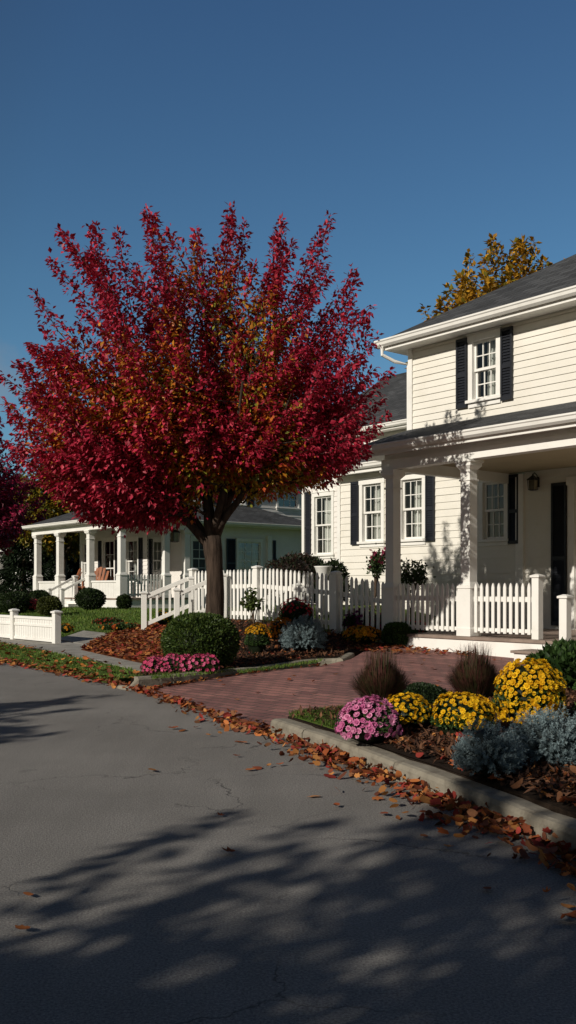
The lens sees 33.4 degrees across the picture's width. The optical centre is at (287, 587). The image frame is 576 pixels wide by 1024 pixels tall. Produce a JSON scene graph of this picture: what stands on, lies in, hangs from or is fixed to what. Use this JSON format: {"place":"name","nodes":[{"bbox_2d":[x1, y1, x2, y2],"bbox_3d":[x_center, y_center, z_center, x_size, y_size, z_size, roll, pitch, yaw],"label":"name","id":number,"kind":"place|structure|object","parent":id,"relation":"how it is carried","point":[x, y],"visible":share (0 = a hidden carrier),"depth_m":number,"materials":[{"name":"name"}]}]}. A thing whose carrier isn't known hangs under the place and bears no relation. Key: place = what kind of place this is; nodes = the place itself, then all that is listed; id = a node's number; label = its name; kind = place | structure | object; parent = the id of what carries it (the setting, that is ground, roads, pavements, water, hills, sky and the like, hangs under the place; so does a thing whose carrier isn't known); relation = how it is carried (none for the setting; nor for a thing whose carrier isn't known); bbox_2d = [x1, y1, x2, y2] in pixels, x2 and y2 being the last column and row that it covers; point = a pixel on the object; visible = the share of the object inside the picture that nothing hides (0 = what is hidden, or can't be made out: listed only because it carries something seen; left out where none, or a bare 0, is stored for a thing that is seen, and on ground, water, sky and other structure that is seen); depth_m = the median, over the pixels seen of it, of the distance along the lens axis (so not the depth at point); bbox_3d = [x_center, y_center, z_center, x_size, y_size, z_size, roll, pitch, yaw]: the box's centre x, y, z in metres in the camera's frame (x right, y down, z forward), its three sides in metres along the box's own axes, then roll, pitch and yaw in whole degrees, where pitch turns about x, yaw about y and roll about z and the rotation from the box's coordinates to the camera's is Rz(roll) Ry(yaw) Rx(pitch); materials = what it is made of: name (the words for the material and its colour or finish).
{"place":"outdoors","nodes":[
{"label":"outdoors","id":0,"kind":"place"},
{"bbox_2d":[0,637,142,670],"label":"pavement","id":1,"kind":"structure","parent":0,"point":[74,649],"depth_m":15.11,"materials":[{"name":"concrete"}]},
{"bbox_2d":[0,641,146,683],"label":"verge","id":2,"kind":"structure","parent":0,"point":[123,679],"depth_m":13.05,"materials":[{"name":"green plant"}]},
{"bbox_2d":[0,640,133,678],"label":"fallen leaves","id":3,"kind":"object","parent":2,"relation":"on","point":[85,658],"visible":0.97,"depth_m":13.25,"materials":[{"name":"orange plant"}]},
{"bbox_2d":[0,606,166,636],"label":"grass","id":4,"kind":"structure","parent":0,"point":[110,612],"depth_m":23.80,"materials":[{"name":"green plant"}]},
{"bbox_2d":[61,630,106,644],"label":"path","id":5,"kind":"structure","parent":0,"point":[82,637],"depth_m":18.05,"materials":[{"name":"concrete"}]},
{"bbox_2d":[3,599,455,651],"bbox_3d":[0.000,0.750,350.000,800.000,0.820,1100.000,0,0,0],"label":"ground","id":6,"kind":"structure","parent":0,"point":[185,610],"depth_m":18.89,"materials":[{"name":"green plant"}]},
{"bbox_2d":[0,591,29,612],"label":"boxwood shrub","id":7,"kind":"object","parent":6,"relation":"on","point":[19,600],"visible":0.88,"depth_m":27.25,"materials":[{"name":"green plant"}]},
{"bbox_2d":[0,416,51,555],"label":"tree","id":8,"kind":"object","parent":6,"relation":"on","point":[17,519],"visible":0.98,"depth_m":37.62,"materials":[{"name":"red plant"}]},
{"bbox_2d":[0,530,55,594],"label":"evergreen tree","id":9,"kind":"object","parent":6,"relation":"on","point":[9,579],"visible":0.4,"depth_m":45.35,"materials":[{"name":"green plant"}]},
{"bbox_2d":[0,609,62,643],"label":"board fence","id":10,"kind":"object","parent":6,"relation":"on","point":[14,625],"visible":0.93,"depth_m":17.72,"materials":[{"name":"white paint"}]},
{"bbox_2d":[28,598,37,610],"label":"chrysanthemum","id":11,"kind":"object","parent":6,"relation":"on","point":[33,604],"visible":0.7,"depth_m":27.66,"materials":[{"name":"red plant"}]},
{"bbox_2d":[0,548,71,589],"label":"house","id":12,"kind":"structure","parent":6,"relation":"on","point":[1,565],"depth_m":53.17,"materials":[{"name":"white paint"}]},
{"bbox_2d":[28,590,50,601],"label":"boxwood shrub","id":13,"kind":"object","parent":6,"relation":"on","point":[36,594],"visible":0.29,"depth_m":28.75,"materials":[{"name":"green plant"}]},
{"bbox_2d":[10,471,79,580],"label":"tree","id":14,"kind":"object","parent":6,"relation":"on","point":[71,543],"visible":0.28,"depth_m":44.84,"materials":[{"name":"plant"}]},
{"bbox_2d":[35,595,62,615],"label":"boxwood shrub","id":15,"kind":"object","parent":6,"relation":"on","point":[45,606],"visible":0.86,"depth_m":25.29,"materials":[{"name":"green plant"}]},
{"bbox_2d":[28,551,74,588],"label":"evergreen tree","id":16,"kind":"object","parent":6,"relation":"on","point":[51,564],"visible":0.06,"depth_m":49.15,"materials":[{"name":"green plant"}]},
{"bbox_2d":[61,623,74,632],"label":"chrysanthemum","id":17,"kind":"object","parent":6,"relation":"on","point":[66,627],"visible":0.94,"depth_m":19.06,"materials":[{"name":"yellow plant"}]},
{"bbox_2d":[67,555,79,590],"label":"evergreen tree","id":18,"kind":"object","parent":6,"relation":"on","point":[75,566],"visible":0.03,"depth_m":47.53,"materials":[{"name":"green plant"}]},
{"bbox_2d":[73,587,106,609],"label":"boxwood shrub","id":19,"kind":"object","parent":6,"relation":"on","point":[90,598],"visible":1,"depth_m":27.25,"materials":[{"name":"green plant"}]},
{"bbox_2d":[92,617,123,623],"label":"chrysanthemum","id":20,"kind":"object","parent":6,"relation":"on","point":[102,620],"visible":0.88,"depth_m":19.84,"materials":[{"name":"plant"}]},
{"bbox_2d":[81,624,162,662],"bbox_3d":[-2.502,0.873,15.617,1.649,0.453,7.627,0,0,-6],"label":"leaf bed","id":21,"kind":"object","parent":6,"relation":"on","point":[123,644],"visible":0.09,"depth_m":15.06,"materials":[{"name":"brown plant"}]},
{"bbox_2d":[98,621,140,629],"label":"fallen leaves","id":22,"kind":"object","parent":21,"relation":"on","point":[117,626],"visible":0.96,"depth_m":18.34,"materials":[{"name":"orange plant"}]},
{"bbox_2d":[80,622,169,661],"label":"fallen leaves","id":23,"kind":"object","parent":21,"relation":"on","point":[112,647],"visible":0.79,"depth_m":15.75,"materials":[{"name":"orange plant"}]},
{"bbox_2d":[155,609,171,624],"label":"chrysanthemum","id":24,"kind":"object","parent":21,"relation":"on","point":[166,620],"visible":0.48,"depth_m":18.43,"materials":[{"name":"green plant"}]},
{"bbox_2d":[116,593,132,609],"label":"boxwood shrub","id":25,"kind":"object","parent":6,"relation":"on","point":[124,601],"visible":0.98,"depth_m":27.37,"materials":[{"name":"green plant"}]},
{"bbox_2d":[21,484,301,607],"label":"house","id":26,"kind":"structure","parent":6,"relation":"on","point":[134,564],"depth_m":33.10,"materials":[{"name":"grey wood"}]},
{"bbox_2d":[80,540,85,585],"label":"window","id":27,"kind":"structure","parent":26,"relation":"in","point":[83,542],"depth_m":35.72,"materials":[{"name":"white paint"}]},
{"bbox_2d":[82,567,108,587],"bbox_3d":[-6.510,-0.189,32.566,0.800,1.070,0.932,0,0,15],"label":"adirondack chair","id":28,"kind":"object","parent":26,"relation":"on","point":[99,577],"visible":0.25,"depth_m":32.82,"materials":[{"name":"orange wood"}]},
{"bbox_2d":[101,536,115,579],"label":"window","id":29,"kind":"structure","parent":26,"relation":"in","point":[108,543],"depth_m":34.78,"materials":[{"name":"white paint"}]},
{"bbox_2d":[126,536,147,585],"bbox_3d":[-5.078,-0.908,33.194,0.825,1.717,1.050,0,0,-40],"label":"window","id":30,"kind":"structure","parent":26,"relation":"in","point":[131,542],"depth_m":33.13,"materials":[{"name":"white paint"}]},
{"bbox_2d":[143,537,161,583],"bbox_3d":[-4.622,-0.909,32.744,0.700,1.617,0.825,0,0,-40],"label":"window","id":31,"kind":"structure","parent":26,"relation":"in","point":[157,541],"depth_m":32.60,"materials":[{"name":"white paint"}]},
{"bbox_2d":[170,530,179,541],"bbox_3d":[-3.696,-1.880,31.318,0.263,0.780,0.263,0,0,-40],"label":"wall lantern","id":32,"kind":"object","parent":26,"relation":"hanging from","point":[175,535],"depth_m":31.25,"materials":[{"name":"black metal"}]},
{"bbox_2d":[190,536,205,580],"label":"window","id":33,"kind":"structure","parent":26,"relation":"in","point":[197,559],"depth_m":33.05,"materials":[{"name":"white paint"}]},
{"bbox_2d":[236,538,263,583],"bbox_3d":[-1.575,-0.918,33.852,1.300,1.637,0.825,0,0,-40],"label":"window","id":34,"kind":"structure","parent":26,"relation":"in","point":[249,551],"depth_m":33.89,"materials":[{"name":"white paint"}]},
{"bbox_2d":[276,484,300,511],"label":"window","id":35,"kind":"structure","parent":26,"relation":"in","point":[289,504],"depth_m":36.73,"materials":[{"name":"white paint"}]},
{"bbox_2d":[140,576,194,629],"bbox_3d":[-2.289,0.322,18.240,1.025,1.090,0.140,0,0,-12],"label":"stair railing","id":36,"kind":"object","parent":6,"relation":"on","point":[145,595],"visible":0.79,"depth_m":18.19,"materials":[{"name":"white paint"}]},
{"bbox_2d":[173,573,227,617],"bbox_3d":[-1.643,0.267,18.018,1.025,1.090,0.140,0,0,-12],"label":"stair railing","id":37,"kind":"object","parent":6,"relation":"on","point":[178,592],"visible":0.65,"depth_m":17.97,"materials":[{"name":"white paint"}]},
{"bbox_2d":[127,617,365,685],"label":"bark mulch","id":38,"kind":"object","parent":6,"relation":"on","point":[269,657],"visible":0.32,"depth_m":13.34,"materials":[{"name":"brown plant"}]},
{"bbox_2d":[140,656,160,675],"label":"chrysanthemum","id":39,"kind":"object","parent":38,"relation":"on","point":[150,664],"visible":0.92,"depth_m":10.93,"materials":[{"name":"pink plant"}]},
{"bbox_2d":[158,655,175,672],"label":"chrysanthemum","id":40,"kind":"object","parent":38,"relation":"on","point":[168,662],"visible":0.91,"depth_m":10.91,"materials":[{"name":"pink plant"}]},
{"bbox_2d":[174,654,190,672],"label":"chrysanthemum","id":41,"kind":"object","parent":38,"relation":"on","point":[181,663],"visible":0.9,"depth_m":10.92,"materials":[{"name":"pink plant"}]},
{"bbox_2d":[187,654,204,671],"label":"chrysanthemum","id":42,"kind":"object","parent":38,"relation":"on","point":[194,663],"visible":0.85,"depth_m":10.92,"materials":[{"name":"pink plant"}]},
{"bbox_2d":[0,200,396,616],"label":"maple tree","id":43,"kind":"object","parent":38,"relation":"on","point":[139,450],"visible":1,"depth_m":11.63,"materials":[{"name":"red plant"}]},
{"bbox_2d":[159,611,241,668],"bbox_3d":[-1.067,0.653,11.624,1.015,0.763,0.978,0,0,0],"label":"boxwood shrub","id":44,"kind":"object","parent":38,"relation":"on","point":[193,633],"visible":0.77,"depth_m":11.33,"materials":[{"name":"green plant"}]},
{"bbox_2d":[200,653,219,674],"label":"chrysanthemum","id":45,"kind":"object","parent":38,"relation":"on","point":[210,663],"visible":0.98,"depth_m":10.93,"materials":[{"name":"pink plant"}]},
{"bbox_2d":[150,659,321,678],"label":"grass","id":46,"kind":"structure","parent":38,"relation":"on","point":[155,675],"depth_m":11.11,"materials":[{"name":"green plant"}]},
{"bbox_2d":[133,619,356,672],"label":"fallen leaves","id":47,"kind":"object","parent":38,"relation":"on","point":[294,656],"visible":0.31,"depth_m":13.53,"materials":[{"name":"brown plant"}]},
{"bbox_2d":[239,587,264,623],"bbox_3d":[-0.626,0.337,16.764,0.494,0.713,0.462,0,0,0],"label":"leafy plant","id":48,"kind":"object","parent":38,"relation":"on","point":[249,604],"visible":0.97,"depth_m":16.80,"materials":[{"name":"green plant"}]},
{"bbox_2d":[244,622,270,653],"bbox_3d":[-0.434,0.741,13.585,0.394,0.512,0.388,0,0,0],"label":"chrysanthemum","id":49,"kind":"object","parent":38,"relation":"on","point":[257,638],"visible":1,"depth_m":13.49,"materials":[{"name":"green plant"}]},
{"bbox_2d":[266,617,292,639],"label":"chrysanthemum","id":50,"kind":"object","parent":38,"relation":"on","point":[276,626],"visible":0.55,"depth_m":14.99,"materials":[{"name":"orange plant"}]},
{"bbox_2d":[278,597,312,624],"bbox_3d":[0.125,0.444,16.223,0.618,0.594,0.627,0,0,0],"label":"chrysanthemum","id":51,"kind":"object","parent":38,"relation":"on","point":[296,608],"visible":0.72,"depth_m":16.04,"materials":[{"name":"red plant"}]},
{"bbox_2d":[276,612,328,650],"bbox_3d":[0.209,0.622,13.709,0.756,0.560,0.709,0,0,0],"label":"dwarf spruce","id":52,"kind":"object","parent":38,"relation":"on","point":[304,634],"visible":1,"depth_m":13.57,"materials":[{"name":"grey plant"}]},
{"bbox_2d":[342,625,381,643],"bbox_3d":[1.150,0.715,14.835,0.664,0.301,0.669,0,0,0],"label":"chrysanthemum","id":53,"kind":"object","parent":38,"relation":"on","point":[365,634],"visible":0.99,"depth_m":14.64,"materials":[{"name":"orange plant"}]},
{"bbox_2d":[251,583,301,617],"bbox_3d":[-0.218,0.439,18.691,1.025,1.090,0.140,0,0,-12],"label":"stair railing","id":54,"kind":"object","parent":6,"relation":"on","point":[284,597],"visible":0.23,"depth_m":18.69,"materials":[{"name":"white paint"}]},
{"bbox_2d":[187,565,383,633],"bbox_3d":[-0.204,0.209,17.108,0.160,1.242,5.444,0,0,-40],"label":"picket fence","id":55,"kind":"object","parent":6,"relation":"on","point":[335,593],"visible":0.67,"depth_m":16.47,"materials":[{"name":"white paint"}]},
{"bbox_2d":[264,551,317,602],"bbox_3d":[0.073,-0.206,20.485,1.143,1.208,1.175,0,0,40],"label":"shrub","id":56,"kind":"object","parent":6,"relation":"on","point":[293,562],"visible":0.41,"depth_m":20.24,"materials":[{"name":"green plant"}]},
{"bbox_2d":[298,554,325,603],"bbox_3d":[0.470,-0.196,21.209,1.053,1.151,0.996,0,0,0],"label":"shrub","id":57,"kind":"object","parent":6,"relation":"on","point":[319,560],"visible":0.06,"depth_m":21.01,"materials":[{"name":"green plant"}]},
{"bbox_2d":[314,566,332,614],"bbox_3d":[0.645,0.041,17.600,0.350,0.885,0.345,0,0,0],"label":"urn planter","id":58,"kind":"object","parent":6,"relation":"on","point":[324,570],"visible":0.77,"depth_m":17.47,"materials":[{"name":"white paint"}]},
{"bbox_2d":[314,557,349,602],"bbox_3d":[0.881,-0.093,19.013,0.790,1.041,0.777,0,0,44],"label":"shrub","id":59,"kind":"object","parent":6,"relation":"on","point":[337,565],"visible":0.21,"depth_m":18.92,"materials":[{"name":"green plant"}]},
{"bbox_2d":[302,372,406,603],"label":"house","id":60,"kind":"structure","parent":6,"relation":"on","point":[319,525],"depth_m":25.64,"materials":[{"name":"charcoal shingle"},{"name":"cream siding"},{"name":"white paint"}]},
{"bbox_2d":[312,490,334,558],"bbox_3d":[1.204,-1.659,25.757,0.825,1.817,1.000,0,0,-40],"label":"window","id":61,"kind":"structure","parent":60,"relation":"in","point":[323,503],"depth_m":25.68,"materials":[{"name":"white paint"}]},
{"bbox_2d":[342,607,381,628],"bbox_3d":[1.220,0.545,15.673,0.691,0.469,0.684,0,0,0],"label":"chrysanthemum","id":62,"kind":"object","parent":6,"relation":"on","point":[349,620],"visible":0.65,"depth_m":15.49,"materials":[{"name":"red plant"}]},
{"bbox_2d":[363,543,384,607],"bbox_3d":[1.732,-0.233,18.166,0.591,1.240,0.748,0,0,29],"label":"flowering shrub","id":63,"kind":"object","parent":6,"relation":"on","point":[376,566],"visible":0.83,"depth_m":18.04,"materials":[{"name":"green plant"}]},
{"bbox_2d":[381,621,417,646],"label":"boxwood shrub","id":64,"kind":"object","parent":6,"relation":"on","point":[395,633],"visible":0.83,"depth_m":14.51,"materials":[{"name":"green plant"}]},
{"bbox_2d":[401,554,435,614],"bbox_3d":[2.246,-0.025,17.187,0.667,1.164,0.659,0,0,39],"label":"flowering shrub","id":65,"kind":"object","parent":6,"relation":"on","point":[418,576],"visible":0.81,"depth_m":17.10,"materials":[{"name":"green plant"}]},
{"bbox_2d":[271,718,575,851],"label":"kerb","id":66,"kind":"structure","parent":6,"relation":"on","point":[537,818],"depth_m":4.97,"materials":[{"name":"concrete"}]},
{"bbox_2d":[288,685,575,818],"bbox_3d":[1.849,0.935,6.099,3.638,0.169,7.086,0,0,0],"label":"bark mulch","id":67,"kind":"object","parent":6,"relation":"on","point":[570,697],"visible":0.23,"depth_m":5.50,"materials":[{"name":"brown plant"}]},
{"bbox_2d":[289,715,332,728],"bbox_3d":[0.364,1.030,7.211,0.751,0.120,1.994,0,0,13],"label":"grass patch","id":68,"kind":"object","parent":67,"relation":"on","point":[311,721],"visible":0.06,"depth_m":6.97,"materials":[{"name":"plant"}]},
{"bbox_2d":[288,702,380,727],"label":"grass","id":69,"kind":"structure","parent":68,"relation":"on","point":[318,720],"depth_m":7.05,"materials":[{"name":"green plant"}]},
{"bbox_2d":[333,694,402,742],"bbox_3d":[0.506,0.829,6.094,0.440,0.309,0.451,0,0,0],"label":"chrysanthemum","id":70,"kind":"object","parent":67,"relation":"on","point":[363,720],"visible":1,"depth_m":5.96,"materials":[{"name":"pink plant"}]},
{"bbox_2d":[349,647,413,701],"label":"fountain grass","id":71,"kind":"object","parent":67,"relation":"on","point":[381,677],"depth_m":7.81,"materials":[{"name":"brown plant"}]},
{"bbox_2d":[381,692,432,729],"bbox_3d":[0.801,0.850,6.561,0.401,0.294,0.405,0,0,42],"label":"chrysanthemum","id":72,"kind":"object","parent":67,"relation":"on","point":[413,710],"visible":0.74,"depth_m":6.44,"materials":[{"name":"yellow plant"}]},
{"bbox_2d":[402,682,447,706],"bbox_3d":[1.104,0.890,7.746,0.396,0.275,0.391,0,0,0],"label":"boxwood shrub","id":73,"kind":"object","parent":67,"relation":"on","point":[430,693],"visible":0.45,"depth_m":7.64,"materials":[{"name":"green plant"}]},
{"bbox_2d":[430,691,497,735],"bbox_3d":[1.136,0.838,6.213,0.442,0.340,0.436,0,0,0],"label":"chrysanthemum","id":74,"kind":"object","parent":67,"relation":"on","point":[454,713],"visible":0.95,"depth_m":6.10,"materials":[{"name":"yellow plant"}]},
{"bbox_2d":[445,642,501,697],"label":"fountain grass","id":75,"kind":"object","parent":67,"relation":"on","point":[476,674],"depth_m":8.13,"materials":[{"name":"brown plant"}]},
{"bbox_2d":[383,730,575,806],"bbox_3d":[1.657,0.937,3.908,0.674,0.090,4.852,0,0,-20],"label":"fallen leaves","id":76,"kind":"object","parent":67,"relation":"on","point":[561,797],"visible":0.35,"depth_m":4.85,"materials":[{"name":"brown plant"}]},
{"bbox_2d":[449,716,528,778],"bbox_3d":[1.026,0.815,4.897,0.402,0.317,0.405,0,0,0],"label":"dwarf spruce","id":77,"kind":"object","parent":67,"relation":"on","point":[486,750],"visible":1,"depth_m":4.83,"materials":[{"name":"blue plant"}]},
{"bbox_2d":[491,657,567,723],"bbox_3d":[1.700,0.741,6.775,0.523,0.504,0.533,0,0,0],"label":"chrysanthemum","id":78,"kind":"object","parent":67,"relation":"on","point":[530,686],"visible":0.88,"depth_m":6.63,"materials":[{"name":"yellow plant"}]},
{"bbox_2d":[505,703,575,767],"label":"dwarf spruce","id":79,"kind":"object","parent":67,"relation":"on","point":[551,738],"visible":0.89,"depth_m":5.13,"materials":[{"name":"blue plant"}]},
{"bbox_2d":[332,254,575,661],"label":"house","id":80,"kind":"structure","parent":6,"relation":"on","point":[440,485],"depth_m":14.93,"materials":[{"name":"beige wood"}]},
{"bbox_2d":[357,476,384,547],"bbox_3d":[1.972,-1.519,19.679,0.825,1.437,0.860,0,0,-40],"label":"window","id":81,"kind":"structure","parent":80,"relation":"in","point":[371,490],"depth_m":19.59,"materials":[{"name":"white paint"}]},
{"bbox_2d":[401,473,454,545],"bbox_3d":[2.676,-1.519,18.835,0.825,1.437,0.860,0,0,-40],"label":"window","id":82,"kind":"structure","parent":80,"relation":"in","point":[412,485],"depth_m":18.72,"materials":[{"name":"white paint"}]},
{"bbox_2d":[465,326,502,408],"bbox_3d":[3.290,-3.361,14.972,0.825,1.182,0.780,0,0,-40],"label":"window","id":83,"kind":"structure","parent":80,"relation":"in","point":[484,345],"depth_m":14.87,"materials":[{"name":"white paint"}]},
{"bbox_2d":[477,481,508,545],"bbox_3d":[3.934,-1.369,17.325,0.825,1.297,0.790,0,0,-40],"label":"window","id":84,"kind":"structure","parent":80,"relation":"in","point":[493,497],"depth_m":17.29,"materials":[{"name":"white paint"}]},
{"bbox_2d":[527,472,539,490],"bbox_3d":[4.184,-1.810,16.316,0.219,0.314,0.149,0,0,-40],"label":"wall lantern","id":85,"kind":"object","parent":80,"relation":"attached to","point":[533,481],"depth_m":16.27,"materials":[{"name":"black metal"}]},
{"bbox_2d":[404,233,564,368],"bbox_3d":[8.001,-5.941,33.825,7.657,13.503,7.453,0,0,0],"label":"tree","id":86,"kind":"object","parent":6,"relation":"on","point":[468,292],"visible":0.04,"depth_m":33.64,"materials":[{"name":"yellow plant"}]},
{"bbox_2d":[524,637,575,690],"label":"evergreen shrub","id":87,"kind":"object","parent":6,"relation":"on","point":[559,655],"visible":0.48,"depth_m":8.83,"materials":[{"name":"green plant"}]},
{"bbox_2d":[0,662,575,1023],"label":"road","id":88,"kind":"structure","parent":0,"point":[150,900],"depth_m":3.50,"materials":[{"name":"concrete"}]},
{"bbox_2d":[15,925,29,928],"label":"fallen leaf","id":89,"kind":"object","parent":88,"relation":"on","point":[21,927],"visible":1,"depth_m":3.07,"materials":[{"name":"brown plant"}]},
{"bbox_2d":[0,657,116,683],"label":"fallen leaves","id":90,"kind":"object","parent":88,"relation":"on","point":[55,671],"visible":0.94,"depth_m":12.27,"materials":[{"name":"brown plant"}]},
{"bbox_2d":[222,846,234,851],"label":"fallen leaf","id":91,"kind":"object","parent":88,"relation":"on","point":[228,849],"visible":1,"depth_m":3.97,"materials":[{"name":"brown plant"}]},
{"bbox_2d":[116,653,354,689],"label":"kerb","id":92,"kind":"structure","parent":88,"relation":"on","point":[146,681],"depth_m":10.97,"materials":[{"name":"concrete"}]},
{"bbox_2d":[104,678,575,918],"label":"fallen leaves","id":93,"kind":"object","parent":88,"relation":"on","point":[493,821],"depth_m":4.94,"materials":[{"name":"brown plant"}]},
{"bbox_2d":[559,910,575,917],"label":"fallen leaf","id":94,"kind":"object","parent":88,"relation":"on","point":[572,914],"visible":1,"depth_m":3.18,"materials":[{"name":"orange plant"}]},
{"bbox_2d":[560,903,575,907],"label":"fallen leaf","id":95,"kind":"object","parent":88,"relation":"on","point":[567,905],"visible":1,"depth_m":3.27,"materials":[{"name":"orange plant"}]},
{"bbox_2d":[0,0,575,517],"label":"sky","id":96,"kind":"structure","parent":0,"point":[430,129],"materials":[{"name":"blue"}]},
{"bbox_2d":[150,642,523,732],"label":"driveway","id":97,"kind":"structure","parent":0,"point":[267,697],"depth_m":10.16,"materials":[{"name":"brick"}]},
{"bbox_2d":[117,662,326,693],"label":"fallen leaves","id":98,"kind":"object","parent":97,"relation":"on","point":[154,687],"visible":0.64,"depth_m":10.68,"materials":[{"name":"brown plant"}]},
{"bbox_2d":[217,655,500,699],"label":"fallen leaves","id":99,"kind":"object","parent":97,"relation":"on","point":[335,673],"visible":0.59,"depth_m":10.66,"materials":[{"name":"orange plant"}]},
{"bbox_2d":[321,632,477,655],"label":"fallen leaves","id":100,"kind":"object","parent":97,"relation":"on","point":[409,648],"visible":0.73,"depth_m":13.91,"materials":[{"name":"orange plant"}]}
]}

